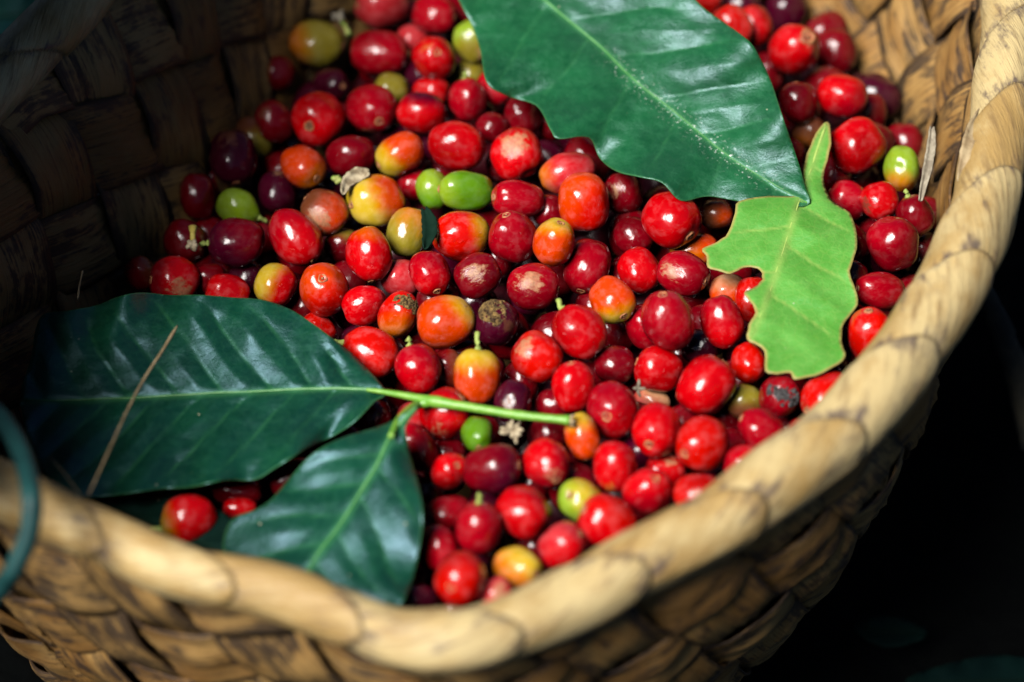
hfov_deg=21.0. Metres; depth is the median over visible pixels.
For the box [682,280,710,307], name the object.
coffee cherry
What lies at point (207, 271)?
coffee cherry
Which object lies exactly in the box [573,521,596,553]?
coffee cherry
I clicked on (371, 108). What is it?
coffee cherry
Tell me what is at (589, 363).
coffee cherry
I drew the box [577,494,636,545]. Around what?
coffee cherry
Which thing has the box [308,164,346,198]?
coffee cherry
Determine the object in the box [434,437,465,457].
coffee cherry
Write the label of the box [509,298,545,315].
coffee cherry
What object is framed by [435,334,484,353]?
coffee cherry
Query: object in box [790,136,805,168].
coffee cherry
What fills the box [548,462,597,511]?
coffee cherry
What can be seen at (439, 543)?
coffee cherry
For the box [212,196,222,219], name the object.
coffee cherry
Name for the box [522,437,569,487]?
coffee cherry
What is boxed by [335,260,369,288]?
coffee cherry
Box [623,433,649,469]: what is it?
coffee cherry
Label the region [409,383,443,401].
coffee cherry
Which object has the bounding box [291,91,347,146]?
coffee cherry
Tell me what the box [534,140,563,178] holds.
coffee cherry
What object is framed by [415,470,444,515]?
coffee cherry
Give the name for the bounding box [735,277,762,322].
coffee cherry
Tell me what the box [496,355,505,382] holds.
coffee cherry
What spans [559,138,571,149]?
coffee cherry
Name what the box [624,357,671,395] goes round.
coffee cherry
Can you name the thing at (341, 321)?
coffee cherry
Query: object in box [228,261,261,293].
coffee cherry
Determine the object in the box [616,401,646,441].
coffee cherry
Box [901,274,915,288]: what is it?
coffee cherry
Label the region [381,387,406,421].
coffee cherry
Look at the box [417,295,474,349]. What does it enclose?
coffee cherry
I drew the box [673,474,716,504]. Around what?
coffee cherry
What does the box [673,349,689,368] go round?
coffee cherry
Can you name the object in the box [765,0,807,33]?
coffee cherry
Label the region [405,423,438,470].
coffee cherry
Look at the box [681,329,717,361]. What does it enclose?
coffee cherry
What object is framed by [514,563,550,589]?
coffee cherry
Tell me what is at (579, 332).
coffee cherry
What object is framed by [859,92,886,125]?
coffee cherry
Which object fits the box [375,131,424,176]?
coffee cherry
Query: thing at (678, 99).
coffee leaf
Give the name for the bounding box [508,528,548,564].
coffee cherry
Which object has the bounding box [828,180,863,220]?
coffee cherry
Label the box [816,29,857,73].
coffee cherry
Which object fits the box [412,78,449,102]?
coffee cherry
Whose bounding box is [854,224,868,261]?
coffee cherry
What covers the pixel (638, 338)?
coffee cherry
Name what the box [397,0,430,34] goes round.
coffee cherry
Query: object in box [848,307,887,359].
coffee cherry
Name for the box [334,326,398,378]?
coffee cherry
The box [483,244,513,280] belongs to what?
coffee cherry
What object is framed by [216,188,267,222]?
coffee cherry
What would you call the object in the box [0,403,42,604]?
cord
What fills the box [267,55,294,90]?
coffee cherry
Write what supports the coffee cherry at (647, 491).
on the cherries at (525, 440)
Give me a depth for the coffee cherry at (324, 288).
0.77 m
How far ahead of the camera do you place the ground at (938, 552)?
0.91 m
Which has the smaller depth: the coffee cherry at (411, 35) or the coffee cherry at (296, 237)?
the coffee cherry at (296, 237)
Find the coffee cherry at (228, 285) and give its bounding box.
[205,274,249,297]
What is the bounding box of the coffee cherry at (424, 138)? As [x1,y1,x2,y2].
[420,134,431,158]
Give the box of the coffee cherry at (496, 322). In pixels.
[474,299,518,345]
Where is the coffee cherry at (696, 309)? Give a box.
[691,304,702,328]
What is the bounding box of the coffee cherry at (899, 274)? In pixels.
[870,255,910,278]
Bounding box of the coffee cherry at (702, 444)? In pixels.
[675,415,729,472]
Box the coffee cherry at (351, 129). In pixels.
[341,103,364,136]
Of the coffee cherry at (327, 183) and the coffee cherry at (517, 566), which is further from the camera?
the coffee cherry at (327, 183)
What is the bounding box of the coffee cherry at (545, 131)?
[538,112,556,139]
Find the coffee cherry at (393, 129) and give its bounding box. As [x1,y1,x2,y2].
[379,123,416,144]
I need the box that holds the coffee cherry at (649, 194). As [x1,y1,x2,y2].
[637,185,668,210]
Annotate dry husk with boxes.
[340,167,369,194]
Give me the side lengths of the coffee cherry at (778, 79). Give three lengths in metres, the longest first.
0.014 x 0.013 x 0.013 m
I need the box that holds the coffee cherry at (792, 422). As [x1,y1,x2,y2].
[787,418,799,427]
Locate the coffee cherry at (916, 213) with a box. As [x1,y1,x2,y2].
[895,189,934,235]
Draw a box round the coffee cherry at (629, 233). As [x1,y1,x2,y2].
[613,216,652,252]
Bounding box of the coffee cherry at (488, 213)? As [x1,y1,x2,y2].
[456,202,498,226]
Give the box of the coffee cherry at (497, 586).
[479,576,513,602]
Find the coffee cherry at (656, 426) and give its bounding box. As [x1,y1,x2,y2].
[631,402,682,457]
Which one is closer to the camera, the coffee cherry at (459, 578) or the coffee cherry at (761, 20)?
the coffee cherry at (459, 578)
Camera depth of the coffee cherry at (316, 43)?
0.86 m
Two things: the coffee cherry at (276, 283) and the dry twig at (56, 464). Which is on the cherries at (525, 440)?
the coffee cherry at (276, 283)
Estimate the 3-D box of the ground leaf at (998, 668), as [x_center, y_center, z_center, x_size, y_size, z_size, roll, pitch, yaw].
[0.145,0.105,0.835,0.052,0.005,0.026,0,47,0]
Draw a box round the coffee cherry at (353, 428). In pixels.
[319,423,361,447]
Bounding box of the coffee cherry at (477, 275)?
[454,252,501,298]
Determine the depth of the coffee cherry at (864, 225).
0.80 m
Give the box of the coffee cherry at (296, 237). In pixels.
[268,208,322,265]
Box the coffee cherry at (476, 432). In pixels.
[461,416,492,450]
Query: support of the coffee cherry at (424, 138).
on the cherries at (525, 440)
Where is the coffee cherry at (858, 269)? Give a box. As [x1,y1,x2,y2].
[850,260,867,285]
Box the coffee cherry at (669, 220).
[641,191,701,248]
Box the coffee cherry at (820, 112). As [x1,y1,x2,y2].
[780,101,824,131]
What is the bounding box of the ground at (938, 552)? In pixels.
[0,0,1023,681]
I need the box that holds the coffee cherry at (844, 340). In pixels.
[841,303,864,348]
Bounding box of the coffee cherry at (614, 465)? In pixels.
[593,441,636,492]
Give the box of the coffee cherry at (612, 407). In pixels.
[586,380,638,439]
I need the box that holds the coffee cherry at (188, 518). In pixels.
[150,494,217,541]
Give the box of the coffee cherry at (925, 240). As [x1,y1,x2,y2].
[909,232,933,273]
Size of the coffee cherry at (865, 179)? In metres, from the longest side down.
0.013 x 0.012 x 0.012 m
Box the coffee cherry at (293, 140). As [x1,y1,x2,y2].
[274,132,316,151]
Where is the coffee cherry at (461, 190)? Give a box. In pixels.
[437,170,493,210]
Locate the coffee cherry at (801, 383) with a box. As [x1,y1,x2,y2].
[761,372,807,390]
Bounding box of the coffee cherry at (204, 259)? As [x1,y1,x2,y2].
[194,254,230,294]
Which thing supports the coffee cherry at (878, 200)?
on the coffee cherry at (864, 225)
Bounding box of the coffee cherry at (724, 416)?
[710,405,738,427]
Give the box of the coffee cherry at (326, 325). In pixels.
[304,312,336,338]
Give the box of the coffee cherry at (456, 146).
[428,121,486,170]
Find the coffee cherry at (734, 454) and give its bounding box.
[723,444,756,472]
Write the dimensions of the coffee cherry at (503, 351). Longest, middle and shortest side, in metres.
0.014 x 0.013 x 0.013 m
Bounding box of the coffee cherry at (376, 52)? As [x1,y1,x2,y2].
[350,30,409,74]
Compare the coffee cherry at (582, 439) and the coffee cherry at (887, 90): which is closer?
the coffee cherry at (582, 439)
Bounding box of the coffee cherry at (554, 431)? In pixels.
[531,414,565,446]
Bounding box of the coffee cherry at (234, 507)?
[223,496,256,518]
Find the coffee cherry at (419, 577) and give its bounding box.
[412,560,425,584]
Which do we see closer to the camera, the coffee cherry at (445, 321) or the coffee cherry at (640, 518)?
the coffee cherry at (640, 518)
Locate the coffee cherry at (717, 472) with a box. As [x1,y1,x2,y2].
[701,460,723,477]
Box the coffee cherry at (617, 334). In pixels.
[605,322,632,348]
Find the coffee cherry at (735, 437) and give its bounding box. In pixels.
[726,427,745,450]
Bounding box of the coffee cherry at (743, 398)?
[725,383,760,418]
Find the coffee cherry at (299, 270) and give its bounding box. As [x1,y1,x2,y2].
[276,253,319,275]
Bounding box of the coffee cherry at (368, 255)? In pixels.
[345,226,392,282]
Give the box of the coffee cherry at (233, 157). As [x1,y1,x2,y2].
[209,129,256,185]
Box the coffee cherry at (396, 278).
[381,259,416,294]
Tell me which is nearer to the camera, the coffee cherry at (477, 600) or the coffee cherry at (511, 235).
the coffee cherry at (477, 600)
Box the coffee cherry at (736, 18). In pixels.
[713,4,753,41]
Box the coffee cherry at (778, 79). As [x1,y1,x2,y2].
[758,52,785,93]
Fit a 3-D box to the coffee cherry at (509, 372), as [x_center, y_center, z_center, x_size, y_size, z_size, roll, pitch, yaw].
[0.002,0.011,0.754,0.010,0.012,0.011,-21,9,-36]
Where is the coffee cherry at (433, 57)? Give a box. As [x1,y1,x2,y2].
[412,36,455,79]
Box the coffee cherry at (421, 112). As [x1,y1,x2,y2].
[396,92,446,133]
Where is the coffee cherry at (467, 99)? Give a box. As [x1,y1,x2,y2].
[449,71,486,121]
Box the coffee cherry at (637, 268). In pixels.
[617,246,658,293]
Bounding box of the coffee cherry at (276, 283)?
[254,263,297,305]
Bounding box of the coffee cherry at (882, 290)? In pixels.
[855,272,905,308]
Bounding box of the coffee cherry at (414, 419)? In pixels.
[396,402,424,428]
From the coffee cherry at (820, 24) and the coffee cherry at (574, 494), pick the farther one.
the coffee cherry at (820, 24)
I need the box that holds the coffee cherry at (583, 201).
[558,172,609,230]
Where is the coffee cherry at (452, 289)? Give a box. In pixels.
[416,281,459,305]
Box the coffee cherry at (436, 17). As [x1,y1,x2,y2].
[412,0,456,34]
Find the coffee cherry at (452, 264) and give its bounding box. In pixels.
[429,246,458,280]
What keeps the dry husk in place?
on the coffee cherry at (377, 200)
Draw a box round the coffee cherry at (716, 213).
[700,198,732,229]
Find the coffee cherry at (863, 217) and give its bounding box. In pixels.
[854,213,869,225]
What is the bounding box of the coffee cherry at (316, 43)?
[288,20,344,66]
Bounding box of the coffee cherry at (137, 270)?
[123,255,153,290]
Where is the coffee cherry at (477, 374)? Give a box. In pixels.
[453,331,500,403]
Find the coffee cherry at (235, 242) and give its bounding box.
[198,217,264,266]
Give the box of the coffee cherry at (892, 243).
[866,216,918,271]
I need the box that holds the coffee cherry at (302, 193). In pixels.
[293,187,308,211]
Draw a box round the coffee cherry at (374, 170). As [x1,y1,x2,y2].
[370,148,393,178]
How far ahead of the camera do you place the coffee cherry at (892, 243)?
0.78 m
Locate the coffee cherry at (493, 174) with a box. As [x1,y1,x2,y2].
[485,152,505,181]
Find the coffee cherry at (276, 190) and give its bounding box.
[258,171,296,213]
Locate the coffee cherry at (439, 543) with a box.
[419,524,458,570]
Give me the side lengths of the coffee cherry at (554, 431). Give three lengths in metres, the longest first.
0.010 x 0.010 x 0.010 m
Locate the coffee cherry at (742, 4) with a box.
[721,0,761,8]
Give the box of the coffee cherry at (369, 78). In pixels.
[360,70,402,83]
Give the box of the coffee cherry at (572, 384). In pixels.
[551,361,594,412]
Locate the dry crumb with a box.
[633,379,645,396]
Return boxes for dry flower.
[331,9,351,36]
[499,420,523,443]
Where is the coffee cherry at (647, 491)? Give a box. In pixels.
[622,468,672,514]
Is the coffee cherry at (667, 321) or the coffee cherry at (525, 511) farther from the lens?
the coffee cherry at (667, 321)
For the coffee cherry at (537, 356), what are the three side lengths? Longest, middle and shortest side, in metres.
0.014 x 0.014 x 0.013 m
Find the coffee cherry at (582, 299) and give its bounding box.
[575,293,591,307]
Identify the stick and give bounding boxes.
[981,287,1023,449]
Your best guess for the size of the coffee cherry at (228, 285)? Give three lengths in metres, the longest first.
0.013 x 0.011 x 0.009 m
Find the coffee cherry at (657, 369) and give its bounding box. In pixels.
[634,345,683,391]
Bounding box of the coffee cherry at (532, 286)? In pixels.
[507,263,559,310]
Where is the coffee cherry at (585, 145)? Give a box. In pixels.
[563,137,611,181]
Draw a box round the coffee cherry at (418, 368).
[394,336,441,393]
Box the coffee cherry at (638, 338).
[625,304,654,349]
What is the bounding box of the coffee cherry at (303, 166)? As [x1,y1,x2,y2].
[280,145,326,188]
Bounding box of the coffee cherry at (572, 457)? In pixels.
[564,444,582,462]
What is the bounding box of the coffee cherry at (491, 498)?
[468,490,500,506]
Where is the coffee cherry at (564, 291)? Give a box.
[550,264,571,298]
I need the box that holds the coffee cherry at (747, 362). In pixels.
[731,342,765,382]
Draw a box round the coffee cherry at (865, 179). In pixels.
[852,166,878,187]
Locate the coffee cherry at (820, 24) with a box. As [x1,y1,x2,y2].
[806,11,848,36]
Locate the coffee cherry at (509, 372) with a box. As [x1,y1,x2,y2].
[501,363,538,401]
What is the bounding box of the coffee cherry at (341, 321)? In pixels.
[331,310,351,329]
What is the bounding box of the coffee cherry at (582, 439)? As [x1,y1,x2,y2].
[564,412,600,460]
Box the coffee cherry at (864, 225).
[859,218,874,258]
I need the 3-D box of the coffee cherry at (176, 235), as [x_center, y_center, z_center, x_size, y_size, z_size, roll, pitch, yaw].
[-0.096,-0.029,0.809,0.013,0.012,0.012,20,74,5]
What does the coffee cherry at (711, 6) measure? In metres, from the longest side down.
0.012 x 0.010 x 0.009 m
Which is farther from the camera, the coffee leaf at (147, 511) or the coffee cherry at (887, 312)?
the coffee cherry at (887, 312)
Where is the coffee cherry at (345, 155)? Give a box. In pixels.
[326,135,375,175]
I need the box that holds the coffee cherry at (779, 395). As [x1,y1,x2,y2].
[758,374,800,417]
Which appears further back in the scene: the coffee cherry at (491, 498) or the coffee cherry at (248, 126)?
the coffee cherry at (248, 126)
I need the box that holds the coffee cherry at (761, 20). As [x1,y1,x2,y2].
[743,5,773,46]
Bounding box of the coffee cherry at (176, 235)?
[163,218,206,260]
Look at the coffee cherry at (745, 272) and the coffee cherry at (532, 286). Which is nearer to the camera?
the coffee cherry at (532, 286)
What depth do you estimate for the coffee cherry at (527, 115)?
0.83 m
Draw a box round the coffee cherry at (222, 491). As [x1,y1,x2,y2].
[212,479,262,502]
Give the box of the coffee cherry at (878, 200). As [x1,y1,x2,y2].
[859,181,898,220]
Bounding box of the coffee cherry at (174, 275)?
[149,256,199,294]
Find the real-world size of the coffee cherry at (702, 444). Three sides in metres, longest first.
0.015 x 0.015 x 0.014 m
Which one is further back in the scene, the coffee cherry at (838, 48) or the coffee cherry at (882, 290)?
the coffee cherry at (838, 48)
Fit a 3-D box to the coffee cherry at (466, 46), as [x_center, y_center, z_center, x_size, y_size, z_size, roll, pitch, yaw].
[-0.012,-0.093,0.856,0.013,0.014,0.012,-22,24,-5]
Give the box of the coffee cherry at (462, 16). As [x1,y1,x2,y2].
[443,0,467,39]
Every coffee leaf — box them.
[82,496,231,552]
[459,0,809,206]
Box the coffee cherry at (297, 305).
[285,279,309,316]
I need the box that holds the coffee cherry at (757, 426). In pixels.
[738,408,785,445]
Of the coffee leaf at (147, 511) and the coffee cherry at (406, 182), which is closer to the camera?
the coffee leaf at (147, 511)
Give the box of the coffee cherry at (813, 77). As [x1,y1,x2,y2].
[803,66,843,112]
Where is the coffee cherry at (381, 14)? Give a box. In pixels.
[354,0,410,29]
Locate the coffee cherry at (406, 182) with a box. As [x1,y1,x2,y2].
[397,169,424,200]
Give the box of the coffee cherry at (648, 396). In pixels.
[634,389,670,405]
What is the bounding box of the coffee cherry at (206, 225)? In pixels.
[195,216,220,255]
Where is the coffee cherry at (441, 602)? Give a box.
[437,595,469,608]
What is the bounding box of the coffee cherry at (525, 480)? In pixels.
[514,467,547,497]
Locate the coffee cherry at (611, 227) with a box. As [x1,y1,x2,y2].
[608,210,654,255]
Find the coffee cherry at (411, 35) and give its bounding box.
[397,24,429,57]
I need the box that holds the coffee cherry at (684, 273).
[656,251,710,295]
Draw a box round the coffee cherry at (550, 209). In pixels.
[533,194,560,224]
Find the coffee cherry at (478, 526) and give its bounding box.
[455,492,501,553]
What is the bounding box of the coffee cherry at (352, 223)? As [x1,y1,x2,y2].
[344,211,378,230]
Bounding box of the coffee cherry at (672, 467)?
[645,454,686,487]
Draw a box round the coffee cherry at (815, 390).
[800,372,842,413]
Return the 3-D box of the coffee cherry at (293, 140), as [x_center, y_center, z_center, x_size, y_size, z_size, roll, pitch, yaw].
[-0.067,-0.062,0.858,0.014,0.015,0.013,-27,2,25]
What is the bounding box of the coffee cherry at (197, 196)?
[179,173,216,219]
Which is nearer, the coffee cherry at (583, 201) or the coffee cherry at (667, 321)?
the coffee cherry at (667, 321)
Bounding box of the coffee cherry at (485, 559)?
[458,544,491,570]
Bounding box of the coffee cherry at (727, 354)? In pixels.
[721,325,764,361]
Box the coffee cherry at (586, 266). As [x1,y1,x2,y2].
[563,239,610,294]
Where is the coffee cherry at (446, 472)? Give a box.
[430,452,464,489]
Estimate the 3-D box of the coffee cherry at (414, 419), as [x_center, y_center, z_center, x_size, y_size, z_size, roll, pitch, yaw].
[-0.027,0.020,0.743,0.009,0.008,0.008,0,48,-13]
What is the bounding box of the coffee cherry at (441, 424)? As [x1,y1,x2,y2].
[418,387,470,439]
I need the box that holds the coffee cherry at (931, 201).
[924,196,935,232]
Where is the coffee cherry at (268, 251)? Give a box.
[256,214,274,259]
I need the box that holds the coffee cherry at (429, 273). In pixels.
[408,251,450,296]
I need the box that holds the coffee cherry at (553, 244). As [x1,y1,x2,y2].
[532,217,574,266]
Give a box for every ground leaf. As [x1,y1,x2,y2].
[853,616,926,647]
[905,655,1023,681]
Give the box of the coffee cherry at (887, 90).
[859,73,902,118]
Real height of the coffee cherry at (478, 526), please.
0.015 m
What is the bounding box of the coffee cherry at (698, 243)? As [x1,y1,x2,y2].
[670,232,716,263]
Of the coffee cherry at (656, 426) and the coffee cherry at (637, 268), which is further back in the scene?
the coffee cherry at (637, 268)
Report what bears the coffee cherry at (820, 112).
on the cherries at (525, 440)
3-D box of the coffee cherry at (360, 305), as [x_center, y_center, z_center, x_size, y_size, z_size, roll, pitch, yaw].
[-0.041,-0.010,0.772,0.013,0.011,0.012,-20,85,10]
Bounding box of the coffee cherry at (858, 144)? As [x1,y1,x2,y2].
[829,116,886,173]
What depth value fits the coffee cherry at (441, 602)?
0.69 m
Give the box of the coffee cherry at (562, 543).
[538,521,586,568]
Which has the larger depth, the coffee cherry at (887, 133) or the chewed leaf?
the coffee cherry at (887, 133)
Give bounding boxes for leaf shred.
[421,206,437,249]
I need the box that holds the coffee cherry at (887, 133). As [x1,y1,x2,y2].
[875,122,894,161]
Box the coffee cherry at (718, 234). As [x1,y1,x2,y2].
[700,197,737,241]
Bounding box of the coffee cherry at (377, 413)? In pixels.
[355,399,391,430]
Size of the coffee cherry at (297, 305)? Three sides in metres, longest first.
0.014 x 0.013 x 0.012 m
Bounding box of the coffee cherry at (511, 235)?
[488,210,535,262]
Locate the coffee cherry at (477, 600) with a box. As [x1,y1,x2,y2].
[469,574,495,606]
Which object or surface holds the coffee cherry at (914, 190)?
on the cherries at (525, 440)
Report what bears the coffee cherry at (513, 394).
on the cherries at (525, 440)
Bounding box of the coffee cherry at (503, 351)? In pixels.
[486,310,529,359]
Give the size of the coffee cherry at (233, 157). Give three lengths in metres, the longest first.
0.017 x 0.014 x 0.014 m
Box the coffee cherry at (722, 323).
[699,294,744,348]
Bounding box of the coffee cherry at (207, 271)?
[197,263,225,293]
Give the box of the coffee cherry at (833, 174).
[824,156,851,192]
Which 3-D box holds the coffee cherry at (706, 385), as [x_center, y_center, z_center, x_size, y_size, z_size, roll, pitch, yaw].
[0.052,0.012,0.734,0.014,0.016,0.016,41,87,11]
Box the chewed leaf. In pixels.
[702,122,857,379]
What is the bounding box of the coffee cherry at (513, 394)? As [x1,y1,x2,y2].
[494,379,531,423]
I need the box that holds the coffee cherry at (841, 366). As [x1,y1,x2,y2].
[811,358,849,377]
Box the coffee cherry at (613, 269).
[609,255,620,278]
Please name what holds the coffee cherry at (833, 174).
on the cherries at (525, 440)
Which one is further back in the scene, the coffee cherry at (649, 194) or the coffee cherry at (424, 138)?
the coffee cherry at (424, 138)
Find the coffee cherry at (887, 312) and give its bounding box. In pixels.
[866,305,893,317]
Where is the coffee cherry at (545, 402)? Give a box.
[535,388,569,414]
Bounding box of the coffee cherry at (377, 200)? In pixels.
[346,174,405,226]
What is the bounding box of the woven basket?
[0,0,1023,681]
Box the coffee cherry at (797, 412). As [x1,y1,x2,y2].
[779,401,804,427]
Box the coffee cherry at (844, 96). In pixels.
[817,74,867,118]
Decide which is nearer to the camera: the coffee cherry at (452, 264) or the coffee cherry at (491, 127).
the coffee cherry at (452, 264)
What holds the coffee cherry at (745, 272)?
on the cherries at (525, 440)
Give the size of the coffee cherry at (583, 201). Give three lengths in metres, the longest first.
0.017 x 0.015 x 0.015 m
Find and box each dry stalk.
[185,225,197,251]
[331,175,341,184]
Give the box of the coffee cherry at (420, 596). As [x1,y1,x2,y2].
[398,584,437,608]
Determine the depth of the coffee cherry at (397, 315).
0.76 m
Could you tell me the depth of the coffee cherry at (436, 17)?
0.86 m
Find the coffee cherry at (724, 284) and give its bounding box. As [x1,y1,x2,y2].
[709,273,742,302]
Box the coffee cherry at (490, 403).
[453,385,493,415]
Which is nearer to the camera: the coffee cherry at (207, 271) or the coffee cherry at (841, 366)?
the coffee cherry at (841, 366)
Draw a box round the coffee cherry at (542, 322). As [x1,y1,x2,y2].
[529,311,565,354]
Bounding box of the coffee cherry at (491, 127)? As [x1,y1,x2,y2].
[476,112,508,142]
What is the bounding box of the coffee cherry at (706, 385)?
[676,354,735,415]
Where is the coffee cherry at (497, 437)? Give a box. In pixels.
[460,415,504,453]
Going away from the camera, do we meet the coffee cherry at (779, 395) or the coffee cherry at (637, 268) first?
the coffee cherry at (779, 395)
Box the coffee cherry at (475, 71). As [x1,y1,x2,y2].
[448,60,482,84]
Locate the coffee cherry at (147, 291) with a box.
[137,259,150,292]
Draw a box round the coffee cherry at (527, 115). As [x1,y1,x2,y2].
[504,98,541,132]
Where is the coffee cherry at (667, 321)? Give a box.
[641,291,694,350]
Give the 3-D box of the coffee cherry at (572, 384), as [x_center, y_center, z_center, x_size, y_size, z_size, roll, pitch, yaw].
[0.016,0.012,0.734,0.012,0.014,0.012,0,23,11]
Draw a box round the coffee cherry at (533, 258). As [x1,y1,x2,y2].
[530,254,541,263]
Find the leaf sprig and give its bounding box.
[20,292,574,606]
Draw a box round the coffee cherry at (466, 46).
[453,19,481,64]
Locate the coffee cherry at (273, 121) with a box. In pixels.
[255,100,294,142]
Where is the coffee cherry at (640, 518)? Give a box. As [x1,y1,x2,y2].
[623,500,658,524]
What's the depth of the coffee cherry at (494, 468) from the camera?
0.71 m
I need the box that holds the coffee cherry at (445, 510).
[427,496,468,528]
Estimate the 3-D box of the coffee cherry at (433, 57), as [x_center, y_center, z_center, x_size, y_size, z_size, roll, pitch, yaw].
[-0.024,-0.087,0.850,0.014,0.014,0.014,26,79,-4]
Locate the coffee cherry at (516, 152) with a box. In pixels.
[490,126,543,179]
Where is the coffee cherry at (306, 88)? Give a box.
[290,81,339,111]
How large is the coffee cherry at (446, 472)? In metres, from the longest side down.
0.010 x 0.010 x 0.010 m
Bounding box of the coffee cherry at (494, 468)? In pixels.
[463,443,521,492]
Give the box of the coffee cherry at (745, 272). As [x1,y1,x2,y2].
[710,268,754,279]
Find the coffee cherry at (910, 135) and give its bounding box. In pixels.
[889,123,923,157]
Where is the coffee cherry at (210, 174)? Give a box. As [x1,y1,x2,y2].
[207,162,229,196]
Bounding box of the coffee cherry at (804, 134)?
[792,117,823,149]
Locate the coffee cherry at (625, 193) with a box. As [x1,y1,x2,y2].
[605,173,642,213]
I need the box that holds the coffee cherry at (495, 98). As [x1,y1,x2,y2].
[477,72,510,105]
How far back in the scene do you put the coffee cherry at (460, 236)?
0.78 m
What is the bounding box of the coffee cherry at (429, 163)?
[420,157,453,175]
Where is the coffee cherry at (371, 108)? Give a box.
[346,84,396,132]
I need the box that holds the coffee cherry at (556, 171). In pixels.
[539,152,595,193]
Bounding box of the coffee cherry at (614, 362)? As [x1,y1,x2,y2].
[593,345,635,383]
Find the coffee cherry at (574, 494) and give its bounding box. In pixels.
[558,478,601,521]
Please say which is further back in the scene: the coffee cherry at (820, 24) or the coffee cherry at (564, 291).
the coffee cherry at (820, 24)
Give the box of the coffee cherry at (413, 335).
[398,322,434,350]
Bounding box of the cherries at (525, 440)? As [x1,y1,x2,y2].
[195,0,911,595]
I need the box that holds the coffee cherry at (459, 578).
[434,551,485,606]
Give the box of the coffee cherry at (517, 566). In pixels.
[493,546,541,587]
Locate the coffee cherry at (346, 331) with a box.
[338,325,360,339]
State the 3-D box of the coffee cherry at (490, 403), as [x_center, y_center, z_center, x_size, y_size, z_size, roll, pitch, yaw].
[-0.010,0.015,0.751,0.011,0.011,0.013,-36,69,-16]
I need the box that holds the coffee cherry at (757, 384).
[726,359,761,390]
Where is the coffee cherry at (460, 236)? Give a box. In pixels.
[433,211,489,261]
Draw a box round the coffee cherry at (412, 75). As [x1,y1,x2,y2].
[403,58,448,91]
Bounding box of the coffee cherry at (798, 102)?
[779,82,816,124]
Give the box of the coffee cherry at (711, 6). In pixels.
[696,0,722,13]
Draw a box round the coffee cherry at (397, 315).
[377,290,418,337]
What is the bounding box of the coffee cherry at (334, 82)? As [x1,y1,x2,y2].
[314,68,349,100]
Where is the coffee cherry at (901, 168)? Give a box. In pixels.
[883,145,919,191]
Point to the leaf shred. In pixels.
(429, 222)
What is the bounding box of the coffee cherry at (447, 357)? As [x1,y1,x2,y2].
[436,349,459,386]
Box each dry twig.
[49,456,82,497]
[77,271,83,300]
[88,325,177,494]
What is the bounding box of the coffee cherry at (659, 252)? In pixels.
[652,243,669,261]
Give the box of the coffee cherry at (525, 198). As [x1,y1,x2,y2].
[491,180,543,217]
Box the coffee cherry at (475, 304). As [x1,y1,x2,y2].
[458,289,497,316]
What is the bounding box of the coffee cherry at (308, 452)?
[292,444,320,458]
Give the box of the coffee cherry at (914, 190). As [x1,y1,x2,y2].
[898,166,928,201]
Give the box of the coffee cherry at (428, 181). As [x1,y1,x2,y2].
[415,169,444,209]
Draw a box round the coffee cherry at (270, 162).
[257,151,282,180]
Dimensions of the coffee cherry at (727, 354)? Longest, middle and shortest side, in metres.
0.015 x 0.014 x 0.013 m
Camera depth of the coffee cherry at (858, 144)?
0.81 m
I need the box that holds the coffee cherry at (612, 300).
[589,275,636,323]
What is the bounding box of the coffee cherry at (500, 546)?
[491,528,505,560]
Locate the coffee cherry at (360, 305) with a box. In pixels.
[341,286,385,325]
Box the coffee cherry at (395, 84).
[375,72,408,105]
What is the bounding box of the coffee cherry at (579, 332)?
[551,298,607,359]
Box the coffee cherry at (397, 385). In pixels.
[391,369,409,401]
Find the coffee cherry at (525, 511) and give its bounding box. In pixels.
[495,485,551,539]
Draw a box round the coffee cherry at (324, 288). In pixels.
[299,262,349,316]
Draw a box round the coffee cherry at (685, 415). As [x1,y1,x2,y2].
[673,404,698,451]
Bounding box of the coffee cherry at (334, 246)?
[324,227,353,261]
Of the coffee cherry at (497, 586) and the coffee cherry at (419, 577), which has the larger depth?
the coffee cherry at (419, 577)
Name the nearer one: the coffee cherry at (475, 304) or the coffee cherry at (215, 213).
the coffee cherry at (475, 304)
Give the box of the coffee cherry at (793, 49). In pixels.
[768,24,819,74]
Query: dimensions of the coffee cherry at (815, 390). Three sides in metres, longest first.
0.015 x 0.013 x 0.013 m
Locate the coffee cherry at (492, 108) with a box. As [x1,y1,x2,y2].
[455,101,500,127]
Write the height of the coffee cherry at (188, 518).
0.013 m
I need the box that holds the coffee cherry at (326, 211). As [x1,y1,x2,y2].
[300,189,348,235]
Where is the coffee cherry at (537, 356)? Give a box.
[511,330,563,382]
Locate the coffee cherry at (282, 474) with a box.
[270,457,306,494]
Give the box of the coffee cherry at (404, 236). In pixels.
[386,207,422,256]
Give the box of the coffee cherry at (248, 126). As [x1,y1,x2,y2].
[236,116,274,160]
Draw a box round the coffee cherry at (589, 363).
[578,358,603,385]

